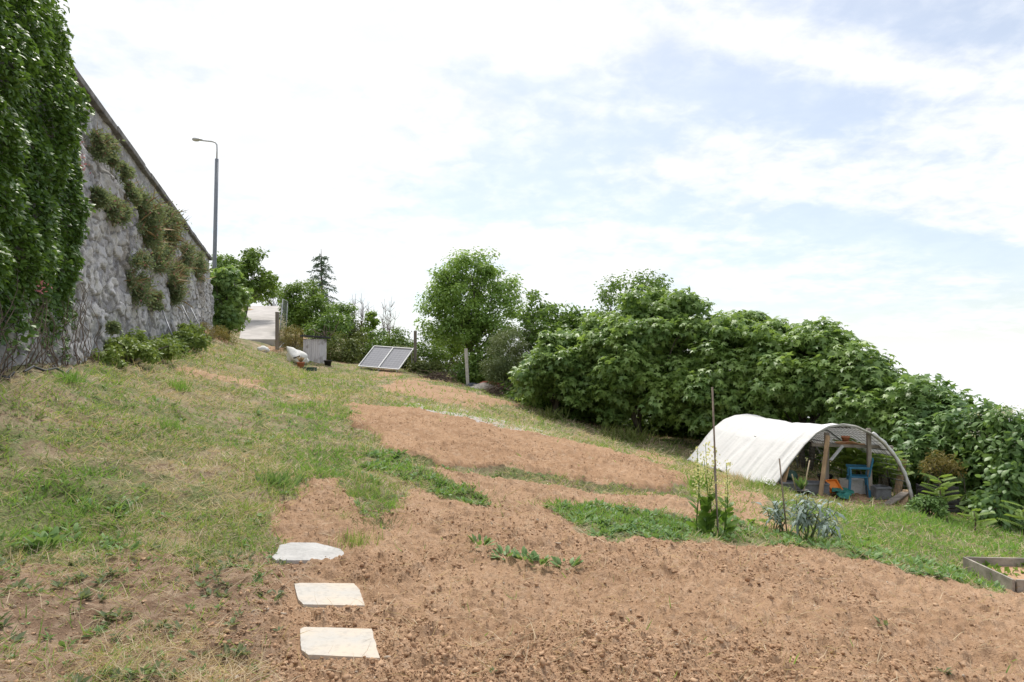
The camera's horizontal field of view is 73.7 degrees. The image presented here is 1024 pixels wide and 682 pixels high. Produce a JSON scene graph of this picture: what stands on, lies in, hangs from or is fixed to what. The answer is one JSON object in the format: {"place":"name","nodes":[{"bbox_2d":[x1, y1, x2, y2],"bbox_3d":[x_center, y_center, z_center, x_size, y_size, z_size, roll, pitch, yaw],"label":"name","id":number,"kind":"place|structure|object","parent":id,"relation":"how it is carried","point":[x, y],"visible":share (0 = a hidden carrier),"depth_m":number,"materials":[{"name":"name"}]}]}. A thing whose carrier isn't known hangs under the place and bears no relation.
{"place":"outdoors","nodes":[
{"label":"outdoors","id":0,"kind":"place"},
{"bbox_2d":[239,306,280,345],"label":"driveway","id":1,"kind":"structure","parent":0,"point":[260,327],"depth_m":43.20,"materials":[{"name":"concrete"}]},
{"bbox_2d":[0,309,1023,681],"bbox_3d":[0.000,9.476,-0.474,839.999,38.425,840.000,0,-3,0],"label":"ground","id":2,"kind":"structure","parent":0,"point":[440,433],"depth_m":5.89,"materials":[{"name":"soil"}]},
{"bbox_2d":[20,526,72,549],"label":"dock weed","id":3,"kind":"object","parent":2,"relation":"on","point":[54,538],"visible":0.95,"depth_m":5.22,"materials":[{"name":"green plant"}]},
{"bbox_2d":[46,368,90,382],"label":"grass tuft","id":4,"kind":"object","parent":2,"relation":"on","point":[72,378],"visible":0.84,"depth_m":9.15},
{"bbox_2d":[0,13,214,371],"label":"retaining wall","id":5,"kind":"structure","parent":2,"relation":"on","point":[106,249],"depth_m":13.66,"materials":[{"name":"stone"}]},
{"bbox_2d":[0,0,103,377],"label":"ivy","id":6,"kind":"object","parent":5,"relation":"attached to","point":[48,43],"visible":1,"depth_m":9.32,"materials":[{"name":"green plant"}]},
{"bbox_2d":[89,184,116,211],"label":"wall plant","id":7,"kind":"object","parent":5,"relation":"attached to","point":[101,198],"depth_m":12.46,"materials":[{"name":"green plant"}]},
{"bbox_2d":[85,121,125,169],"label":"wall plant","id":8,"kind":"object","parent":5,"relation":"attached to","point":[104,148],"depth_m":12.84,"materials":[{"name":"green plant"}]},
{"bbox_2d":[104,319,122,335],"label":"wall plant","id":9,"kind":"object","parent":5,"relation":"attached to","point":[112,327],"depth_m":12.78,"materials":[{"name":"green plant"}]},
{"bbox_2d":[104,191,136,228],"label":"wall plant","id":10,"kind":"object","parent":5,"relation":"attached to","point":[120,213],"depth_m":13.57,"materials":[{"name":"green plant"}]},
{"bbox_2d":[111,160,136,183],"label":"wall plant","id":11,"kind":"object","parent":5,"relation":"attached to","point":[126,173],"depth_m":14.53,"materials":[{"name":"green plant"}]},
{"bbox_2d":[122,180,142,206],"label":"wall plant","id":12,"kind":"object","parent":5,"relation":"attached to","point":[134,194],"depth_m":15.04,"materials":[{"name":"green plant"}]},
{"bbox_2d":[124,242,162,311],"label":"wall plant","id":13,"kind":"object","parent":5,"relation":"attached to","point":[139,285],"depth_m":15.20,"materials":[{"name":"green plant"}]},
{"bbox_2d":[134,177,177,253],"bbox_3d":[-8.827,-3.013,16.570,1.122,1.787,2.380,1,-3,-13],"label":"wall plant","id":14,"kind":"object","parent":5,"relation":"attached to","point":[151,220],"depth_m":16.41,"materials":[{"name":"green plant"}]},
{"bbox_2d":[149,289,166,314],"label":"wall plant","id":15,"kind":"object","parent":5,"relation":"attached to","point":[160,306],"depth_m":17.04,"materials":[{"name":"green plant"}]},
{"bbox_2d":[151,238,179,278],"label":"wall plant","id":16,"kind":"object","parent":5,"relation":"attached to","point":[163,259],"depth_m":17.73,"materials":[{"name":"green plant"}]},
{"bbox_2d":[155,199,191,257],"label":"wall plant","id":17,"kind":"object","parent":5,"relation":"attached to","point":[174,234],"depth_m":19.16,"materials":[{"name":"green plant"}]},
{"bbox_2d":[167,253,195,310],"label":"wall plant","id":18,"kind":"object","parent":5,"relation":"attached to","point":[178,283],"depth_m":20.19,"materials":[{"name":"green plant"}]},
{"bbox_2d":[179,239,201,272],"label":"wall plant","id":19,"kind":"object","parent":5,"relation":"attached to","point":[190,251],"depth_m":22.48,"materials":[{"name":"green plant"}]},
{"bbox_2d":[193,249,212,285],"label":"wall plant","id":20,"kind":"object","parent":5,"relation":"attached to","point":[203,267],"depth_m":25.34,"materials":[{"name":"green plant"}]},
{"bbox_2d":[90,326,182,368],"bbox_3d":[-7.583,0.155,13.678,1.304,0.948,3.655,1,-3,-12],"label":"bramble bush","id":21,"kind":"object","parent":2,"relation":"on","point":[139,345],"visible":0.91,"depth_m":13.06,"materials":[{"name":"green plant"}]},
{"bbox_2d":[160,375,194,391],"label":"grass tuft","id":22,"kind":"object","parent":2,"relation":"on","point":[181,387],"visible":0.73,"depth_m":12.24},
{"bbox_2d":[148,320,211,356],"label":"bramble bush","id":23,"kind":"object","parent":2,"relation":"on","point":[186,337],"visible":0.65,"depth_m":18.65,"materials":[{"name":"green plant"}]},
{"bbox_2d":[192,137,218,272],"bbox_3d":[-17.289,-5.911,38.343,1.630,11.195,0.380,0,-3,0],"label":"street lamp","id":24,"kind":"object","parent":2,"relation":"on","point":[214,257],"visible":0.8,"depth_m":38.35,"materials":[{"name":"metal"}]},
{"bbox_2d":[198,322,240,343],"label":"dry bush","id":25,"kind":"object","parent":2,"relation":"on","point":[215,332],"visible":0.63,"depth_m":25.77,"materials":[{"name":"brown plant"}]},
{"bbox_2d":[209,251,247,283],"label":"dark tree","id":26,"kind":"object","parent":2,"relation":"on","point":[225,260],"visible":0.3,"depth_m":44.05,"materials":[{"name":"green plant"}]},
{"bbox_2d":[210,264,254,339],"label":"fig tree","id":27,"kind":"object","parent":2,"relation":"on","point":[230,303],"visible":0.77,"depth_m":32.49,"materials":[{"name":"green plant"}]},
{"bbox_2d":[230,246,282,319],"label":"broadleaf tree","id":28,"kind":"object","parent":2,"relation":"on","point":[264,281],"visible":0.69,"depth_m":45.94,"materials":[{"name":"green plant"}]},
{"bbox_2d":[253,282,282,305],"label":"broadleaf tree","id":29,"kind":"object","parent":2,"relation":"on","point":[269,301],"visible":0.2,"depth_m":60.55,"materials":[{"name":"green plant"}]},
{"bbox_2d":[275,312,278,349],"bbox_3d":[-12.751,-0.465,37.069,0.209,2.239,0.153,0,-3,0],"label":"gate post","id":30,"kind":"object","parent":2,"relation":"on","point":[277,329],"visible":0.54,"depth_m":37.01,"materials":[{"name":"grey wood"}]},
{"bbox_2d":[250,468,305,487],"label":"grass tuft","id":31,"kind":"object","parent":2,"relation":"on","point":[285,477],"visible":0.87,"depth_m":7.48,"materials":[{"name":"green plant"}]},
{"bbox_2d":[269,324,306,355],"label":"yellow shrub","id":32,"kind":"object","parent":2,"relation":"on","point":[291,342],"visible":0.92,"depth_m":35.17,"materials":[{"name":"brown plant"}]},
{"bbox_2d":[286,346,309,363],"bbox_3d":[-10.173,0.727,32.372,1.102,0.950,0.863,0,-3,0],"label":"builders bag","id":33,"kind":"object","parent":2,"relation":"on","point":[292,353],"visible":0.69,"depth_m":32.18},
{"bbox_2d":[276,278,334,344],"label":"round tree","id":34,"kind":"object","parent":2,"relation":"on","point":[301,309],"visible":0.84,"depth_m":41.10,"materials":[{"name":"green plant"}]},
{"bbox_2d":[272,542,343,563],"bbox_3d":[-1.725,1.801,5.753,0.600,0.133,0.490,1,-3,-25],"label":"stepping stone","id":35,"kind":"object","parent":2,"relation":"on","point":[294,552],"visible":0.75,"depth_m":5.72,"materials":[{"name":"stone"}]},
{"bbox_2d":[300,335,330,362],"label":"garden shed","id":36,"kind":"structure","parent":2,"relation":"on","point":[314,350],"depth_m":33.53,"materials":[{"name":"grey wood"}]},
{"bbox_2d":[303,253,337,305],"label":"conifer","id":37,"kind":"object","parent":2,"relation":"on","point":[320,257],"visible":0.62,"depth_m":50.24,"materials":[{"name":"green plant"}]},
{"bbox_2d":[294,583,364,607],"bbox_3d":[-1.300,1.818,4.844,0.458,0.116,0.470,1,-3,-20],"label":"stepping stone","id":38,"kind":"object","parent":2,"relation":"on","point":[337,595],"visible":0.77,"depth_m":4.82,"materials":[{"name":"stone"}]},
{"bbox_2d":[301,301,360,354],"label":"broadleaf tree","id":39,"kind":"object","parent":2,"relation":"on","point":[345,325],"visible":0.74,"depth_m":39.70,"materials":[{"name":"green plant"}]},
{"bbox_2d":[300,627,379,660],"bbox_3d":[-1.012,1.781,3.994,0.563,0.066,0.437,0,-3,0],"label":"stepping stone","id":40,"kind":"object","parent":2,"relation":"on","point":[349,643],"visible":0.81,"depth_m":3.96,"materials":[{"name":"stone"}]},
{"bbox_2d":[326,331,366,363],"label":"hedge shrub","id":41,"kind":"object","parent":2,"relation":"on","point":[342,352],"visible":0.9,"depth_m":37.49,"materials":[{"name":"green plant"}]},
{"bbox_2d":[334,318,372,344],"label":"hedge shrub","id":42,"kind":"object","parent":2,"relation":"on","point":[357,327],"visible":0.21,"depth_m":43.42,"materials":[{"name":"green plant"}]},
{"bbox_2d":[343,330,381,362],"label":"hedge shrub","id":43,"kind":"object","parent":2,"relation":"on","point":[362,340],"visible":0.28,"depth_m":39.68,"materials":[{"name":"green plant"}]},
{"bbox_2d":[334,524,393,549],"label":"grass tuft","id":44,"kind":"object","parent":2,"relation":"on","point":[350,539],"visible":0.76,"depth_m":6.05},
{"bbox_2d":[360,309,380,341],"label":"ivy stump","id":45,"kind":"object","parent":2,"relation":"on","point":[371,318],"visible":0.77,"depth_m":41.95,"materials":[{"name":"green plant"}]},
{"bbox_2d":[336,474,420,498],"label":"grass tuft","id":46,"kind":"object","parent":2,"relation":"on","point":[379,489],"visible":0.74,"depth_m":7.75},
{"bbox_2d":[351,514,406,531],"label":"grass tuft","id":47,"kind":"object","parent":2,"relation":"on","point":[391,521],"visible":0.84,"depth_m":6.61,"materials":[{"name":"green plant"}]},
{"bbox_2d":[363,328,397,357],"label":"hedge shrub","id":48,"kind":"object","parent":2,"relation":"on","point":[380,334],"visible":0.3,"depth_m":39.65,"materials":[{"name":"green plant"}]},
{"bbox_2d":[358,345,413,370],"bbox_3d":[-6.083,0.920,33.213,2.488,1.504,1.597,-1,-3,25],"label":"solar array","id":49,"kind":"object","parent":2,"relation":"on","point":[386,357],"visible":0.97,"depth_m":33.16,"materials":[{"name":"grey glass"}]},
{"bbox_2d":[379,326,418,353],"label":"hedge shrub","id":50,"kind":"object","parent":2,"relation":"on","point":[399,336],"visible":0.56,"depth_m":38.61,"materials":[{"name":"green plant"}]},
{"bbox_2d":[404,358,448,375],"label":"hedge shrub","id":51,"kind":"object","parent":2,"relation":"on","point":[425,365],"visible":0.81,"depth_m":32.97,"materials":[{"name":"green plant"}]},
{"bbox_2d":[410,333,452,370],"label":"hedge shrub","id":52,"kind":"object","parent":2,"relation":"on","point":[425,350],"visible":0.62,"depth_m":36.44,"materials":[{"name":"green plant"}]},
{"bbox_2d":[411,368,460,381],"bbox_3d":[-3.410,1.597,31.099,2.098,0.751,1.817,-2,-3,29],"label":"brushwood pile","id":53,"kind":"object","parent":2,"relation":"on","point":[439,376],"visible":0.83,"depth_m":30.99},
{"bbox_2d":[431,334,465,371],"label":"hedge shrub","id":54,"kind":"object","parent":2,"relation":"on","point":[456,352],"visible":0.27,"depth_m":38.43,"materials":[{"name":"green plant"}]},
{"bbox_2d":[412,246,528,362],"bbox_3d":[-2.050,-1.226,34.139,5.914,7.033,4.525,0,-3,0],"label":"ash tree","id":55,"kind":"object","parent":2,"relation":"on","point":[473,321],"visible":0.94,"depth_m":33.52,"materials":[{"name":"green plant"}]},
{"bbox_2d":[468,534,494,547],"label":"dock weed","id":56,"kind":"object","parent":2,"relation":"on","point":[487,541],"visible":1,"depth_m":6.05,"materials":[{"name":"green plant"}]},
{"bbox_2d":[445,336,518,383],"bbox_3d":[-1.078,1.161,32.987,4.213,2.969,3.934,0,-3,0],"label":"undergrowth shrub","id":57,"kind":"object","parent":2,"relation":"on","point":[475,376],"visible":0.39,"depth_m":32.07,"materials":[{"name":"green plant"}]},
{"bbox_2d":[477,380,516,396],"bbox_3d":[-0.358,2.060,28.381,2.582,0.968,2.331,0,-3,0],"label":"brushwood pile","id":58,"kind":"object","parent":2,"relation":"on","point":[496,389],"visible":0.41,"depth_m":28.36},
{"bbox_2d":[488,543,514,559],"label":"dock weed","id":59,"kind":"object","parent":2,"relation":"on","point":[499,548],"visible":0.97,"depth_m":5.93,"materials":[{"name":"green plant"}]},
{"bbox_2d":[0,357,1003,681],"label":"leafy weeds","id":60,"kind":"object","parent":2,"relation":"on","point":[876,555],"visible":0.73,"depth_m":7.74,"materials":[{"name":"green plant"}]},
{"bbox_2d":[477,324,541,386],"bbox_3d":[0.054,0.854,30.058,2.651,3.346,3.554,-2,-4,40],"label":"olive bush","id":61,"kind":"object","parent":2,"relation":"on","point":[515,351],"visible":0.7,"depth_m":29.57,"materials":[{"name":"green plant"}]},
{"bbox_2d":[0,329,1023,681],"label":"dry straw","id":62,"kind":"object","parent":2,"relation":"on","point":[220,623],"visible":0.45,"depth_m":7.04,"materials":[{"name":"plant"}]},
{"bbox_2d":[0,386,1023,681],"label":"soil clods","id":63,"kind":"object","parent":2,"relation":"on","point":[542,662],"visible":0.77,"depth_m":4.16,"materials":[{"name":"soil"}]},
{"bbox_2d":[0,331,1023,681],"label":"grass","id":64,"kind":"structure","parent":2,"relation":"on","point":[266,411],"depth_m":8.52,"materials":[{"name":"plant"}]},
{"bbox_2d":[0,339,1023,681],"bbox_3d":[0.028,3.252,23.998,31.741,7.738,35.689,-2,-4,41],"label":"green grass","id":65,"kind":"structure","parent":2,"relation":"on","point":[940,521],"depth_m":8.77,"materials":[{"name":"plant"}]},
{"bbox_2d":[0,363,1023,681],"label":"clover","id":66,"kind":"object","parent":2,"relation":"on","point":[46,635],"visible":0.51,"depth_m":6.15,"materials":[{"name":"green plant"}]},
{"bbox_2d":[510,546,539,562],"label":"dock weed","id":67,"kind":"object","parent":2,"relation":"on","point":[516,554],"visible":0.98,"depth_m":5.82,"materials":[{"name":"green plant"}]},
{"bbox_2d":[499,366,564,409],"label":"undergrowth shrub","id":68,"kind":"object","parent":2,"relation":"on","point":[509,394],"visible":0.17,"depth_m":27.52,"materials":[{"name":"green plant"}]},
{"bbox_2d":[528,405,570,420],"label":"iris clump","id":69,"kind":"object","parent":2,"relation":"on","point":[551,415],"visible":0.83,"depth_m":24.23,"materials":[{"name":"green plant"}]},
{"bbox_2d":[512,289,588,352],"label":"laurel tree","id":70,"kind":"object","parent":2,"relation":"on","point":[562,320],"visible":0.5,"depth_m":30.58,"materials":[{"name":"green plant"}]},
{"bbox_2d":[508,311,618,417],"bbox_3d":[2.093,0.967,26.094,4.547,4.275,4.069,0,-3,0],"label":"fig tree","id":71,"kind":"object","parent":2,"relation":"on","point":[553,369],"visible":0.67,"depth_m":25.21,"materials":[{"name":"green plant"}]},
{"bbox_2d":[549,554,582,569],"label":"dock weed","id":72,"kind":"object","parent":2,"relation":"on","point":[576,562],"visible":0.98,"depth_m":5.78,"materials":[{"name":"green plant"}]},
{"bbox_2d":[541,398,628,426],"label":"undergrowth shrub","id":73,"kind":"object","parent":2,"relation":"on","point":[576,414],"visible":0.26,"depth_m":26.17,"materials":[{"name":"green plant"}]},
{"bbox_2d":[572,268,673,332],"bbox_3d":[4.920,0.173,30.037,4.726,6.758,3.450,0,-3,0],"label":"dark tree","id":74,"kind":"object","parent":2,"relation":"on","point":[613,286],"visible":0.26,"depth_m":29.97,"materials":[{"name":"green plant"}]},
{"bbox_2d":[594,422,660,444],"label":"iris clump","id":75,"kind":"object","parent":2,"relation":"on","point":[631,438],"visible":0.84,"depth_m":22.28,"materials":[{"name":"green plant"}]},
{"bbox_2d":[601,391,694,437],"bbox_3d":[5.343,2.685,26.775,3.954,2.786,4.021,1,-3,-18],"label":"undergrowth shrub","id":76,"kind":"object","parent":2,"relation":"on","point":[646,422],"visible":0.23,"depth_m":25.45,"materials":[{"name":"green plant"}]},
{"bbox_2d":[576,284,745,434],"bbox_3d":[5.427,0.730,24.748,6.203,5.755,4.257,1,-3,-25],"label":"fig tree","id":77,"kind":"object","parent":2,"relation":"on","point":[643,353],"visible":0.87,"depth_m":23.80,"materials":[{"name":"green plant"}]},
{"bbox_2d":[657,408,712,441],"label":"undergrowth shrub","id":78,"kind":"object","parent":2,"relation":"on","point":[701,435],"visible":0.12,"depth_m":25.25,"materials":[{"name":"green plant"}]},
{"bbox_2d":[674,469,719,489],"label":"grass tuft","id":79,"kind":"object","parent":2,"relation":"on","point":[692,480],"visible":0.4,"depth_m":11.36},
{"bbox_2d":[685,442,740,533],"bbox_3d":[2.400,1.774,8.292,0.622,1.211,0.530,0,-3,0],"label":"flowering cabbage","id":80,"kind":"object","parent":2,"relation":"on","point":[706,517],"visible":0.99,"depth_m":8.19,"materials":[{"name":"green plant"}]},
{"bbox_2d":[711,387,717,521],"bbox_3d":[2.438,1.510,8.184,0.066,1.910,0.021,0,-3,0],"label":"wooden stake","id":81,"kind":"object","parent":2,"relation":"on","point":[714,433],"visible":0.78,"depth_m":8.20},
{"bbox_2d":[665,309,816,433],"bbox_3d":[7.765,1.361,23.419,5.621,5.112,3.901,1,-3,-14],"label":"fig tree","id":82,"kind":"object","parent":2,"relation":"on","point":[743,331],"visible":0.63,"depth_m":22.33,"materials":[{"name":"green plant"}]},
{"bbox_2d":[751,498,792,531],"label":"kale plant","id":83,"kind":"object","parent":2,"relation":"on","point":[777,513],"visible":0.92,"depth_m":8.73,"materials":[{"name":"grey plant"}]},
{"bbox_2d":[687,414,912,499],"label":"poly tunnel","id":84,"kind":"structure","parent":2,"relation":"on","point":[756,446],"depth_m":16.94,"materials":[{"name":"plastic"}]},
{"bbox_2d":[792,476,810,495],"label":"potted plant","id":85,"kind":"object","parent":2,"relation":"on","point":[800,484],"visible":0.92,"depth_m":15.01,"materials":[{"name":"plant"}]},
{"bbox_2d":[779,480,829,494],"bbox_3d":[6.668,3.342,15.603,1.020,0.260,0.442,-1,-3,10],"label":"grey tub","id":86,"kind":"object","parent":2,"relation":"on","point":[812,485],"visible":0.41,"depth_m":15.39,"materials":[{"name":"plastic"}]},
{"bbox_2d":[739,315,872,469],"bbox_3d":[9.518,1.715,21.977,4.816,5.106,4.154,0,-3,0],"label":"fig tree","id":87,"kind":"object","parent":2,"relation":"on","point":[781,376],"visible":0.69,"depth_m":21.20,"materials":[{"name":"green plant"}]},
{"bbox_2d":[779,411,838,468],"bbox_3d":[11.254,2.842,24.406,4.408,3.668,4.316,0,-3,0],"label":"undergrowth shrub","id":88,"kind":"object","parent":2,"relation":"on","point":[795,418],"visible":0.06,"depth_m":23.80,"materials":[{"name":"green plant"}]},
{"bbox_2d":[785,491,848,539],"bbox_3d":[3.661,2.149,8.259,0.693,0.628,0.521,0,-3,0],"label":"kale plant","id":89,"kind":"object","parent":2,"relation":"on","point":[804,513],"visible":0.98,"depth_m":8.20,"materials":[{"name":"plant"}]},
{"bbox_2d":[811,514,843,538],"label":"kale plant","id":90,"kind":"object","parent":2,"relation":"on","point":[824,531],"visible":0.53,"depth_m":8.56,"materials":[{"name":"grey plant"}]},
{"bbox_2d":[839,478,865,493],"bbox_3d":[8.119,3.437,16.199,0.520,0.330,0.402,1,-3,-10],"label":"plastic crate","id":91,"kind":"object","parent":2,"relation":"on","point":[857,485],"visible":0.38,"depth_m":16.03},
{"bbox_2d":[829,437,887,473],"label":"sumac sapling","id":92,"kind":"object","parent":2,"relation":"on","point":[855,459],"visible":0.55,"depth_m":16.67,"materials":[{"name":"green plant"}]},
{"bbox_2d":[846,458,873,497],"bbox_3d":[8.061,3.146,15.852,0.559,0.913,0.532,-1,-3,20],"label":"plastic chair","id":93,"kind":"object","parent":2,"relation":"on","point":[850,476],"visible":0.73,"depth_m":15.71,"materials":[{"name":"plastic"}]},
{"bbox_2d":[805,337,931,485],"bbox_3d":[10.746,2.121,19.547,3.688,4.592,4.427,0,-3,0],"label":"fig tree","id":94,"kind":"object","parent":2,"relation":"on","point":[857,383],"visible":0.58,"depth_m":19.54,"materials":[{"name":"green plant"}]},
{"bbox_2d":[865,484,891,499],"bbox_3d":[8.355,3.439,15.548,0.380,0.280,0.402,0,-3,-6],"label":"grey tub","id":95,"kind":"object","parent":2,"relation":"on","point":[879,491],"visible":0.94,"depth_m":15.38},
{"bbox_2d":[864,451,913,485],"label":"sumac sapling","id":96,"kind":"object","parent":2,"relation":"on","point":[890,471],"visible":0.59,"depth_m":16.39,"materials":[{"name":"green plant"}]},
{"bbox_2d":[893,459,906,495],"bbox_3d":[9.237,3.282,16.256,0.594,0.874,0.160,3,-4,-44],"label":"wooden plank","id":97,"kind":"object","parent":2,"relation":"on","point":[900,483],"visible":0.34,"depth_m":16.21,"materials":[{"name":"beige wood"}]},
{"bbox_2d":[903,493,948,517],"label":"weed bush","id":98,"kind":"object","parent":2,"relation":"on","point":[932,503],"visible":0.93,"depth_m":14.10,"materials":[{"name":"green plant"}]},
{"bbox_2d":[877,373,997,504],"bbox_3d":[10.949,2.621,17.433,2.992,3.614,3.873,0,-3,0],"label":"fig tree","id":99,"kind":"object","parent":2,"relation":"on","point":[918,427],"visible":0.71,"depth_m":17.25,"materials":[{"name":"green plant"}]},
{"bbox_2d":[916,484,959,514],"bbox_3d":[9.376,3.480,15.045,0.666,0.600,0.460,0,-3,0],"label":"slatted crate","id":100,"kind":"object","parent":2,"relation":"on","point":[952,507],"visible":0.38,"depth_m":14.90,"materials":[{"name":"black plastic"}]},
{"bbox_2d":[918,473,962,502],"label":"sumac sapling","id":101,"kind":"object","parent":2,"relation":"on","point":[942,488],"visible":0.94,"depth_m":14.25,"materials":[{"name":"green plant"}]},
{"bbox_2d":[916,448,967,513],"bbox_3d":[9.931,3.264,15.851,1.011,1.526,1.119,0,-3,0],"label":"dry bush","id":102,"kind":"object","parent":2,"relation":"on","point":[942,461],"visible":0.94,"depth_m":15.80,"materials":[{"name":"brown plant"}]},
{"bbox_2d":[951,505,997,531],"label":"sumac sapling","id":103,"kind":"object","parent":2,"relation":"on","point":[976,515],"visible":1,"depth_m":13.13,"materials":[{"name":"green plant"}]},
{"bbox_2d":[933,397,1023,533],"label":"elder tree","id":104,"kind":"object","parent":2,"relation":"on","point":[1004,461],"visible":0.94,"depth_m":15.12,"materials":[{"name":"green plant"}]},
{"bbox_2d":[963,557,1023,592],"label":"raised bed","id":105,"kind":"object","parent":2,"relation":"on","point":[1008,572],"visible":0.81,"depth_m":8.27,"materials":[{"name":"grey wood"}]},
{"bbox_2d":[997,500,1023,526],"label":"sumac sapling","id":106,"kind":"object","parent":2,"relation":"on","point":[1018,515],"visible":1,"depth_m":12.55,"materials":[{"name":"green plant"}]},
{"bbox_2d":[52,0,1023,418],"label":"sky","id":107,"kind":"structure","parent":0,"point":[859,164],"materials":[{"name":"white"}]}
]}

